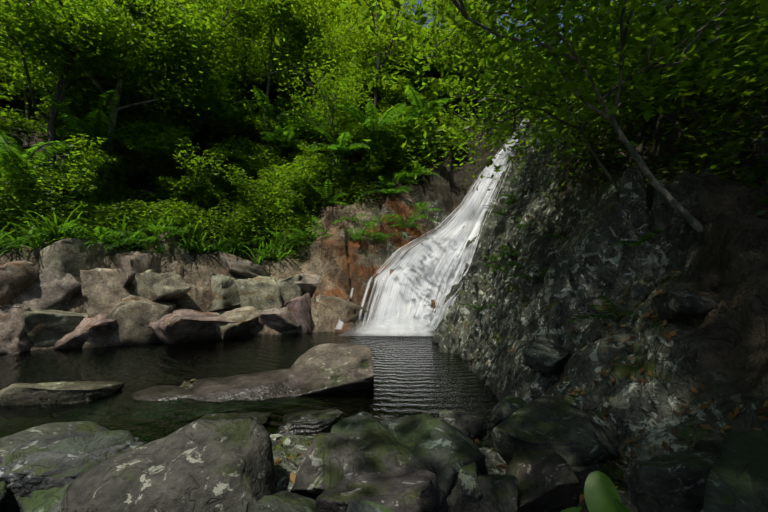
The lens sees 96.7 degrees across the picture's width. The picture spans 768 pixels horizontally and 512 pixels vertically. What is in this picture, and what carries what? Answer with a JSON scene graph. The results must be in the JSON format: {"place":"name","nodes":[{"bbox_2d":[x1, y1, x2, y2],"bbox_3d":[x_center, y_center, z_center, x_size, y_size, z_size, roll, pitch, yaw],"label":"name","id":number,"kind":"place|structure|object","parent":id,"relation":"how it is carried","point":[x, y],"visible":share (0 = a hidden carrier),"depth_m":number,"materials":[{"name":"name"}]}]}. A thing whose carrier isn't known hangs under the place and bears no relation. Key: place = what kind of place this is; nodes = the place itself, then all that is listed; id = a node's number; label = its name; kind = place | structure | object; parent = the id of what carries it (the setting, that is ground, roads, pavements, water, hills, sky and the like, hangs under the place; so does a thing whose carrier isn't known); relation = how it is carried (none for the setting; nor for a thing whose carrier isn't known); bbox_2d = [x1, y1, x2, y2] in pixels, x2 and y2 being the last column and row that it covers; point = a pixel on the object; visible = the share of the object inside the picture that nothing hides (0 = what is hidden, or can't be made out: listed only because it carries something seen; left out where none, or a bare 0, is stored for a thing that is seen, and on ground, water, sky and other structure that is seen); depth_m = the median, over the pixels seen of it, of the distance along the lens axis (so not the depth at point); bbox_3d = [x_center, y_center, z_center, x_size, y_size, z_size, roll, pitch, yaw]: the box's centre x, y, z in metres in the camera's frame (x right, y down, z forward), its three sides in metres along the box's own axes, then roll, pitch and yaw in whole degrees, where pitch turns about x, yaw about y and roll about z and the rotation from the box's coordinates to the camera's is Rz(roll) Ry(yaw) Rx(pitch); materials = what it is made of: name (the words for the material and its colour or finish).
{"place":"outdoors","nodes":[
{"label":"outdoors","id":0,"kind":"place"},
{"bbox_2d":[0,331,499,443],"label":"pool water","id":1,"kind":"structure","parent":0,"point":[414,375],"depth_m":4.61,"materials":[{"name":"black liquid"}]},
{"bbox_2d":[198,412,270,425],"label":"boulder","id":2,"kind":"object","parent":1,"relation":"in","point":[261,417],"visible":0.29,"depth_m":3.18,"materials":[{"name":"grey stone"}]},
{"bbox_2d":[240,488,316,511],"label":"rock","id":3,"kind":"object","parent":1,"relation":"in","point":[280,500],"visible":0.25,"depth_m":1.49,"materials":[{"name":"grey stone"}]},
{"bbox_2d":[276,409,343,433],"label":"boulder","id":4,"kind":"object","parent":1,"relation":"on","point":[315,421],"visible":0.83,"depth_m":3.03,"materials":[{"name":"grey stone"}]},
{"bbox_2d":[346,497,394,511],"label":"rock","id":5,"kind":"object","parent":1,"relation":"in","point":[356,505],"visible":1,"depth_m":1.20,"materials":[{"name":"grey stone"}]},
{"bbox_2d":[339,313,433,335],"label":"waterfall mist","id":6,"kind":"structure","parent":1,"relation":"on","point":[389,328],"depth_m":8.39,"materials":[{"name":"liquid"}]},
{"bbox_2d":[385,417,487,502],"bbox_3d":[0.251,1.257,2.036,0.705,0.409,0.566,-1,-4,19],"label":"rock","id":7,"kind":"object","parent":1,"relation":"in","point":[468,475],"visible":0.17,"depth_m":1.73,"materials":[{"name":"grey stone"}]},
{"bbox_2d":[446,474,517,511],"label":"boulder","id":8,"kind":"object","parent":1,"relation":"in","point":[499,493],"visible":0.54,"depth_m":1.67,"materials":[{"name":"grey stone"}]},
{"bbox_2d":[489,396,621,466],"bbox_3d":[1.125,1.278,2.244,0.826,0.491,0.620,0,-4,2],"label":"boulder","id":9,"kind":"object","parent":1,"relation":"in","point":[573,435],"visible":0.71,"depth_m":2.17,"materials":[{"name":"grey stone"}]},
{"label":"boulder","id":10,"kind":"object","parent":1,"relation":"in","visible":0},
{"bbox_2d":[290,429,423,498],"bbox_3d":[-0.104,1.208,1.870,0.784,0.405,0.510,0,-4,2],"label":"boulder","id":11,"kind":"object","parent":10,"relation":"on","point":[328,460],"visible":0.54,"depth_m":1.81,"materials":[{"name":"grey stone"}]},
{"bbox_2d":[331,411,401,455],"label":"rock","id":12,"kind":"object","parent":11,"relation":"on","point":[362,421],"visible":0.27,"depth_m":2.11,"materials":[{"name":"grey stone"}]},
{"bbox_2d":[0,38,767,511],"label":"rock cliff","id":13,"kind":"structure","parent":0,"point":[720,352],"depth_m":3.55,"materials":[{"name":"grey stone"}]},
{"bbox_2d":[0,481,8,508],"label":"rock","id":14,"kind":"object","parent":13,"relation":"on","point":[4,489],"visible":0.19,"depth_m":1.63,"materials":[{"name":"green stone"}]},
{"bbox_2d":[0,306,32,353],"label":"ledge boulder","id":15,"kind":"object","parent":13,"relation":"on","point":[13,337],"visible":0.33,"depth_m":6.29,"materials":[{"name":"grey stone"}]},
{"bbox_2d":[0,261,39,304],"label":"ledge boulder","id":16,"kind":"object","parent":13,"relation":"on","point":[17,278],"visible":0.44,"depth_m":6.72,"materials":[{"name":"stone"}]},
{"bbox_2d":[4,0,56,121],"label":"tree","id":17,"kind":"object","parent":13,"relation":"on","point":[50,91],"depth_m":11.96,"materials":[{"name":"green plant"}]},
{"bbox_2d":[12,267,82,309],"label":"ledge boulder","id":18,"kind":"object","parent":13,"relation":"on","point":[46,290],"visible":0.42,"depth_m":7.06,"materials":[{"name":"grey stone"}]},
{"bbox_2d":[22,309,86,347],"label":"ledge boulder","id":19,"kind":"object","parent":13,"relation":"on","point":[47,328],"visible":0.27,"depth_m":6.56,"materials":[{"name":"grey stone"}]},
{"bbox_2d":[0,421,109,456],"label":"rock","id":20,"kind":"object","parent":13,"relation":"on","point":[9,444],"visible":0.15,"depth_m":2.15,"materials":[{"name":"grey stone"}]},
{"bbox_2d":[0,1,118,171],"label":"tree","id":21,"kind":"object","parent":13,"relation":"on","point":[26,145],"visible":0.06,"depth_m":10.54,"materials":[{"name":"green plant"}]},
{"bbox_2d":[0,381,124,405],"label":"rock","id":22,"kind":"object","parent":13,"relation":"on","point":[63,392],"visible":0.4,"depth_m":3.68,"materials":[{"name":"grey stone"}]},
{"bbox_2d":[0,430,144,511],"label":"boulder","id":23,"kind":"object","parent":13,"relation":"on","point":[27,468],"visible":0.52,"depth_m":1.73,"materials":[{"name":"grey stone"}]},
{"bbox_2d":[16,430,134,511],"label":"rock","id":24,"kind":"object","parent":13,"relation":"on","point":[42,500],"visible":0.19,"depth_m":1.88,"materials":[{"name":"stone"}]},
{"bbox_2d":[38,238,117,281],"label":"ledge boulder","id":25,"kind":"object","parent":13,"relation":"on","point":[58,259],"visible":0.33,"depth_m":7.40,"materials":[{"name":"grey stone"}]},
{"bbox_2d":[1,16,166,122],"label":"tree","id":26,"kind":"object","parent":13,"relation":"on","point":[76,87],"visible":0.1,"depth_m":11.12,"materials":[{"name":"green plant"}]},
{"bbox_2d":[53,314,117,349],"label":"ledge boulder","id":27,"kind":"object","parent":13,"relation":"on","point":[86,329],"visible":0.44,"depth_m":6.69,"materials":[{"name":"grey stone"}]},
{"bbox_2d":[0,0,187,204],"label":"tree","id":28,"kind":"object","parent":13,"relation":"on","point":[25,23],"visible":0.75,"depth_m":9.09,"materials":[{"name":"green plant"}]},
{"bbox_2d":[12,4,185,164],"bbox_3d":[-9.426,-5.685,11.939,5.212,6.858,4.899,3,-5,-38],"label":"tree","id":29,"kind":"object","parent":13,"relation":"on","point":[146,63],"visible":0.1,"depth_m":12.41,"materials":[{"name":"green plant"}]},
{"bbox_2d":[80,268,135,317],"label":"ledge boulder","id":30,"kind":"object","parent":13,"relation":"on","point":[104,291],"visible":0.27,"depth_m":7.27,"materials":[{"name":"grey stone"}]},
{"bbox_2d":[0,0,255,202],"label":"tree","id":31,"kind":"object","parent":13,"relation":"on","point":[177,97],"visible":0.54,"depth_m":10.21,"materials":[{"name":"green plant"}]},
{"bbox_2d":[82,295,175,347],"bbox_3d":[-5.457,1.602,7.367,1.659,1.507,0.974,2,-4,-27],"label":"ledge boulder","id":32,"kind":"object","parent":13,"relation":"on","point":[134,316],"visible":0.56,"depth_m":7.07,"materials":[{"name":"grey stone"}]},
{"bbox_2d":[115,250,160,287],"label":"ledge boulder","id":33,"kind":"object","parent":13,"relation":"on","point":[131,264],"visible":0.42,"depth_m":7.90,"materials":[{"name":"grey stone"}]},
{"bbox_2d":[40,0,245,139],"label":"tree","id":34,"kind":"object","parent":13,"relation":"on","point":[142,14],"visible":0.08,"depth_m":12.58,"materials":[{"name":"green plant"}]},
{"bbox_2d":[0,204,303,264],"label":"grass tufts","id":35,"kind":"object","parent":13,"relation":"on","point":[158,229],"visible":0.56,"depth_m":8.36,"materials":[{"name":"green plant"}]},
{"bbox_2d":[1,231,316,386],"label":"leaf litter","id":36,"kind":"object","parent":13,"relation":"on","point":[203,289],"visible":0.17,"depth_m":8.71,"materials":[{"name":"brown plant"}]},
{"bbox_2d":[131,269,191,301],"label":"ledge boulder","id":37,"kind":"object","parent":13,"relation":"on","point":[153,285],"visible":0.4,"depth_m":7.64,"materials":[{"name":"grey stone"}]},
{"bbox_2d":[60,417,275,511],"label":"boulder","id":38,"kind":"object","parent":13,"relation":"on","point":[214,465],"visible":0.98,"depth_m":1.49,"materials":[{"name":"grey stone"}]},
{"bbox_2d":[122,0,245,112],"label":"tree","id":39,"kind":"object","parent":13,"relation":"on","point":[173,19],"visible":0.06,"depth_m":12.24,"materials":[{"name":"green plant"}]},
{"bbox_2d":[174,242,208,262],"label":"ledge boulder","id":40,"kind":"object","parent":13,"relation":"on","point":[181,253],"visible":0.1,"depth_m":8.72,"materials":[{"name":"grey stone"}]},
{"bbox_2d":[135,42,251,163],"bbox_3d":[-7.590,-5.228,12.923,5.078,6.184,5.092,0,-4,2],"label":"tree","id":41,"kind":"object","parent":13,"relation":"on","point":[234,103],"visible":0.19,"depth_m":12.30,"materials":[{"name":"green plant"}]},
{"bbox_2d":[147,307,249,343],"bbox_3d":[-4.273,1.827,7.891,1.514,1.275,2.122,-3,-5,35],"label":"ledge boulder","id":42,"kind":"object","parent":13,"relation":"on","point":[180,325],"visible":0.33,"depth_m":7.25,"materials":[{"name":"grey stone"}]},
{"bbox_2d":[122,0,296,131],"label":"tree","id":43,"kind":"object","parent":13,"relation":"on","point":[242,15],"visible":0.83,"depth_m":11.69,"materials":[{"name":"green plant"}]},
{"bbox_2d":[132,368,311,401],"bbox_3d":[-2.058,1.881,4.356,3.854,0.787,1.635,1,-4,-14],"label":"rock","id":44,"kind":"object","parent":13,"relation":"on","point":[265,385],"visible":0.12,"depth_m":3.98,"materials":[{"name":"grey stone"}]},
{"bbox_2d":[290,343,373,395],"bbox_3d":[-0.737,1.724,4.646,1.343,0.949,1.364,1,-4,-16],"label":"boulder","id":45,"kind":"object","parent":44,"relation":"on","point":[333,367],"visible":0.58,"depth_m":4.38,"materials":[{"name":"grey stone"}]},
{"bbox_2d":[0,68,448,256],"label":"fern plants","id":46,"kind":"object","parent":13,"relation":"on","point":[369,122],"visible":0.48,"depth_m":10.77,"materials":[{"name":"green plant"}]},
{"bbox_2d":[209,273,240,311],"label":"ledge boulder","id":47,"kind":"object","parent":13,"relation":"on","point":[225,293],"visible":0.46,"depth_m":8.45,"materials":[{"name":"grey stone"}]},
{"bbox_2d":[0,0,472,264],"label":"undergrowth","id":48,"kind":"object","parent":13,"relation":"on","point":[271,166],"visible":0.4,"depth_m":11.24,"materials":[{"name":"green plant"}]},
{"bbox_2d":[213,306,259,339],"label":"ledge boulder","id":49,"kind":"object","parent":13,"relation":"on","point":[241,317],"visible":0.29,"depth_m":8.03,"materials":[{"name":"grey stone"}]},
{"bbox_2d":[182,0,301,79],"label":"tree","id":50,"kind":"object","parent":13,"relation":"on","point":[252,40],"visible":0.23,"depth_m":16.59,"materials":[{"name":"green plant"}]},
{"bbox_2d":[216,251,270,277],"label":"ledge boulder","id":51,"kind":"object","parent":13,"relation":"on","point":[237,265],"visible":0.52,"depth_m":9.03,"materials":[{"name":"grey stone"}]},
{"bbox_2d":[203,25,308,134],"bbox_3d":[-6.110,-7.829,15.425,5.642,5.610,4.991,0,-4,2],"label":"tree","id":52,"kind":"object","parent":13,"relation":"on","point":[241,52],"visible":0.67,"depth_m":15.66,"materials":[{"name":"green plant"}]},
{"bbox_2d":[234,276,281,310],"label":"ledge boulder","id":53,"kind":"object","parent":13,"relation":"on","point":[260,293],"visible":0.44,"depth_m":8.69,"materials":[{"name":"grey stone"}]},
{"bbox_2d":[257,307,299,331],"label":"ledge boulder","id":54,"kind":"object","parent":13,"relation":"on","point":[280,319],"visible":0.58,"depth_m":8.31,"materials":[{"name":"grey stone"}]},
{"bbox_2d":[271,440,294,453],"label":"boulder","id":55,"kind":"object","parent":13,"relation":"on","point":[274,442],"visible":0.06,"depth_m":2.24,"materials":[{"name":"grey stone"}]},
{"bbox_2d":[277,275,302,304],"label":"ledge boulder","id":56,"kind":"object","parent":13,"relation":"on","point":[289,289],"visible":0.15,"depth_m":9.06,"materials":[{"name":"grey stone"}]},
{"bbox_2d":[220,0,366,149],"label":"tree","id":57,"kind":"object","parent":13,"relation":"on","point":[311,52],"visible":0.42,"depth_m":15.31,"materials":[{"name":"green plant"}]},
{"bbox_2d":[280,292,314,332],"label":"ledge boulder","id":58,"kind":"object","parent":13,"relation":"on","point":[299,308],"visible":0.48,"depth_m":8.58,"materials":[{"name":"stone"}]},
{"bbox_2d":[295,273,320,295],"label":"ledge boulder","id":59,"kind":"object","parent":13,"relation":"on","point":[307,282],"visible":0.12,"depth_m":9.31,"materials":[{"name":"grey stone"}]},
{"bbox_2d":[273,0,354,55],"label":"tree","id":60,"kind":"object","parent":13,"relation":"on","point":[317,18],"visible":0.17,"depth_m":21.41,"materials":[{"name":"green plant"}]},
{"bbox_2d":[222,0,416,94],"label":"tree","id":61,"kind":"object","parent":13,"relation":"on","point":[304,28],"visible":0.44,"depth_m":16.06,"materials":[{"name":"green plant"}]},
{"bbox_2d":[260,38,379,205],"bbox_3d":[-2.021,-4.042,11.838,4.402,5.934,4.030,2,-4,-22],"label":"tree","id":62,"kind":"object","parent":13,"relation":"on","point":[321,95],"visible":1,"depth_m":11.66,"materials":[{"name":"green plant"}]},
{"bbox_2d":[311,294,368,326],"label":"ledge boulder","id":63,"kind":"object","parent":13,"relation":"on","point":[347,311],"visible":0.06,"depth_m":8.99,"materials":[{"name":"brown stone"}]},
{"bbox_2d":[335,288,353,328],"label":"waterfall","id":64,"kind":"structure","parent":13,"relation":"on","point":[339,324],"depth_m":8.82,"materials":[{"name":"white liquid"}]},
{"bbox_2d":[289,0,444,116],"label":"tree","id":65,"kind":"object","parent":13,"relation":"on","point":[398,50],"visible":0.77,"depth_m":13.89,"materials":[{"name":"green plant"}]},
{"bbox_2d":[346,0,392,36],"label":"tree","id":66,"kind":"object","parent":13,"relation":"on","point":[371,15],"visible":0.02,"depth_m":26.27,"materials":[{"name":"green plant"}]},
{"bbox_2d":[196,0,551,72],"bbox_3d":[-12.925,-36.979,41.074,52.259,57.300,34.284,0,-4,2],"label":"slope shrub","id":67,"kind":"object","parent":13,"relation":"on","point":[422,30],"visible":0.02,"depth_m":24.01,"materials":[{"name":"green plant"}]},
{"bbox_2d":[316,464,447,511],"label":"boulder","id":68,"kind":"object","parent":13,"relation":"on","point":[405,488],"visible":0.9,"depth_m":1.51,"materials":[{"name":"grey stone"}]},
{"bbox_2d":[379,414,485,497],"bbox_3d":[0.152,1.190,2.039,0.486,0.352,0.799,3,-5,-35],"label":"rock","id":69,"kind":"object","parent":13,"relation":"on","point":[443,452],"visible":0.44,"depth_m":1.90,"materials":[{"name":"grey stone"}]},
{"bbox_2d":[416,1,498,53],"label":"tree","id":70,"kind":"object","parent":13,"relation":"on","point":[462,48],"visible":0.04,"depth_m":23.95,"materials":[{"name":"green plant"}]},
{"bbox_2d":[439,410,487,438],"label":"rock","id":71,"kind":"object","parent":13,"relation":"on","point":[471,426],"visible":0.73,"depth_m":2.88,"materials":[{"name":"grey stone"}]},
{"bbox_2d":[416,0,511,79],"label":"tree","id":72,"kind":"object","parent":13,"relation":"on","point":[440,11],"visible":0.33,"depth_m":16.23,"materials":[{"name":"green plant"}]},
{"bbox_2d":[491,395,526,422],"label":"boulder","id":73,"kind":"object","parent":13,"relation":"on","point":[505,408],"visible":0.52,"depth_m":3.22,"materials":[{"name":"stone"}]},
{"bbox_2d":[272,172,761,510],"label":"leaf litter","id":74,"kind":"object","parent":13,"relation":"on","point":[582,497],"visible":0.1,"depth_m":2.39,"materials":[{"name":"brown plant"}]},
{"bbox_2d":[275,0,767,231],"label":"leaning tree","id":75,"kind":"object","parent":13,"relation":"on","point":[551,20],"visible":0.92,"depth_m":3.38,"materials":[{"name":"green plant"}]},
{"bbox_2d":[505,449,579,511],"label":"boulder","id":76,"kind":"object","parent":13,"relation":"on","point":[548,479],"visible":0.83,"depth_m":1.72,"materials":[{"name":"grey stone"}]},
{"bbox_2d":[523,336,570,374],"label":"rock","id":77,"kind":"object","parent":13,"relation":"on","point":[542,354],"visible":1,"depth_m":3.17,"materials":[{"name":"grey stone"}]},
{"bbox_2d":[348,5,767,191],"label":"leaning tree","id":78,"kind":"object","parent":13,"relation":"on","point":[498,122],"visible":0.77,"depth_m":4.47,"materials":[{"name":"green plant"}]},
{"bbox_2d":[457,134,662,325],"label":"ferns","id":79,"kind":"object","parent":13,"relation":"on","point":[514,200],"depth_m":4.79,"materials":[{"name":"green plant"}]},
{"bbox_2d":[508,0,613,106],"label":"tree","id":80,"kind":"object","parent":13,"relation":"on","point":[563,14],"visible":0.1,"depth_m":11.21,"materials":[{"name":"green plant"}]},
{"bbox_2d":[561,506,581,511],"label":"leaf","id":81,"kind":"object","parent":13,"relation":"on","point":[575,509],"visible":1,"depth_m":1.39,"materials":[{"name":"green plant"}]},
{"bbox_2d":[463,19,689,161],"bbox_3d":[3.808,-2.950,7.140,4.698,2.824,3.810,-2,-5,32],"label":"leaning tree","id":82,"kind":"object","parent":13,"relation":"on","point":[576,114],"visible":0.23,"depth_m":7.22,"materials":[{"name":"green plant"}]},
{"bbox_2d":[571,461,600,490],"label":"boulder","id":83,"kind":"object","parent":13,"relation":"on","point":[581,473],"visible":0.12,"depth_m":1.91,"materials":[{"name":"grey stone"}]},
{"bbox_2d":[584,471,621,511],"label":"leaf","id":84,"kind":"object","parent":13,"relation":"on","point":[601,493],"visible":1,"depth_m":1.40,"materials":[{"name":"green plant"}]},
{"bbox_2d":[441,0,767,215],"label":"leaning tree","id":85,"kind":"object","parent":13,"relation":"on","point":[727,148],"visible":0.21,"depth_m":4.27,"materials":[{"name":"green plant"}]},
{"bbox_2d":[577,491,637,511],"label":"boulder","id":86,"kind":"object","parent":13,"relation":"on","point":[625,501],"visible":0.35,"depth_m":1.67,"materials":[{"name":"grey stone"}]},
{"bbox_2d":[448,134,767,511],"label":"leaf litter","id":87,"kind":"object","parent":13,"relation":"on","point":[678,414],"visible":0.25,"depth_m":2.67,"materials":[{"name":"plant"}]},
{"bbox_2d":[614,499,630,511],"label":"leaf","id":88,"kind":"object","parent":13,"relation":"on","point":[620,506],"visible":0.98,"depth_m":1.32,"materials":[{"name":"green plant"}]},
{"bbox_2d":[524,0,767,132],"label":"leaning tree","id":89,"kind":"object","parent":13,"relation":"on","point":[701,11],"visible":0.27,"depth_m":3.90,"materials":[{"name":"green plant"}]},
{"bbox_2d":[618,0,707,128],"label":"tree","id":90,"kind":"object","parent":13,"relation":"on","point":[693,114],"visible":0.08,"depth_m":6.07,"materials":[{"name":"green plant"}]},
{"bbox_2d":[569,3,766,122],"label":"leaning tree","id":91,"kind":"object","parent":13,"relation":"on","point":[721,73],"visible":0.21,"depth_m":5.71,"materials":[{"name":"green plant"}]},
{"bbox_2d":[623,450,716,511],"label":"boulder","id":92,"kind":"object","parent":13,"relation":"on","point":[673,482],"visible":0.73,"depth_m":1.55,"materials":[{"name":"grey stone"}]},
{"bbox_2d":[650,291,717,321],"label":"rock","id":93,"kind":"object","parent":13,"relation":"on","point":[680,306],"visible":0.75,"depth_m":2.33,"materials":[{"name":"grey stone"}]},
{"bbox_2d":[701,430,767,511],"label":"boulder","id":94,"kind":"object","parent":13,"relation":"on","point":[737,480],"visible":1,"depth_m":1.25,"materials":[{"name":"stone"}]},
{"bbox_2d":[729,135,767,176],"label":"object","id":95,"kind":"object","parent":13,"relation":"on","point":[759,148],"visible":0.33,"depth_m":3.24,"materials":[{"name":"green plant"}]},
{"bbox_2d":[361,118,528,330],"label":"waterfall","id":96,"kind":"structure","parent":0,"point":[386,270],"depth_m":10.09,"materials":[{"name":"white liquid"}]},
{"bbox_2d":[356,125,524,330],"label":"waterfall strands","id":97,"kind":"object","parent":96,"relation":"attached to","point":[432,280],"visible":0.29,"depth_m":10.26},
{"bbox_2d":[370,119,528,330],"bbox_3d":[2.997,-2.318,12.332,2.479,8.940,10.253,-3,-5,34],"label":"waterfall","id":98,"kind":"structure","parent":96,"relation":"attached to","point":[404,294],"depth_m":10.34,"materials":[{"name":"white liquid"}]},
{"bbox_2d":[389,0,680,46],"label":"sky","id":99,"kind":"structure","parent":0,"point":[418,1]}
]}

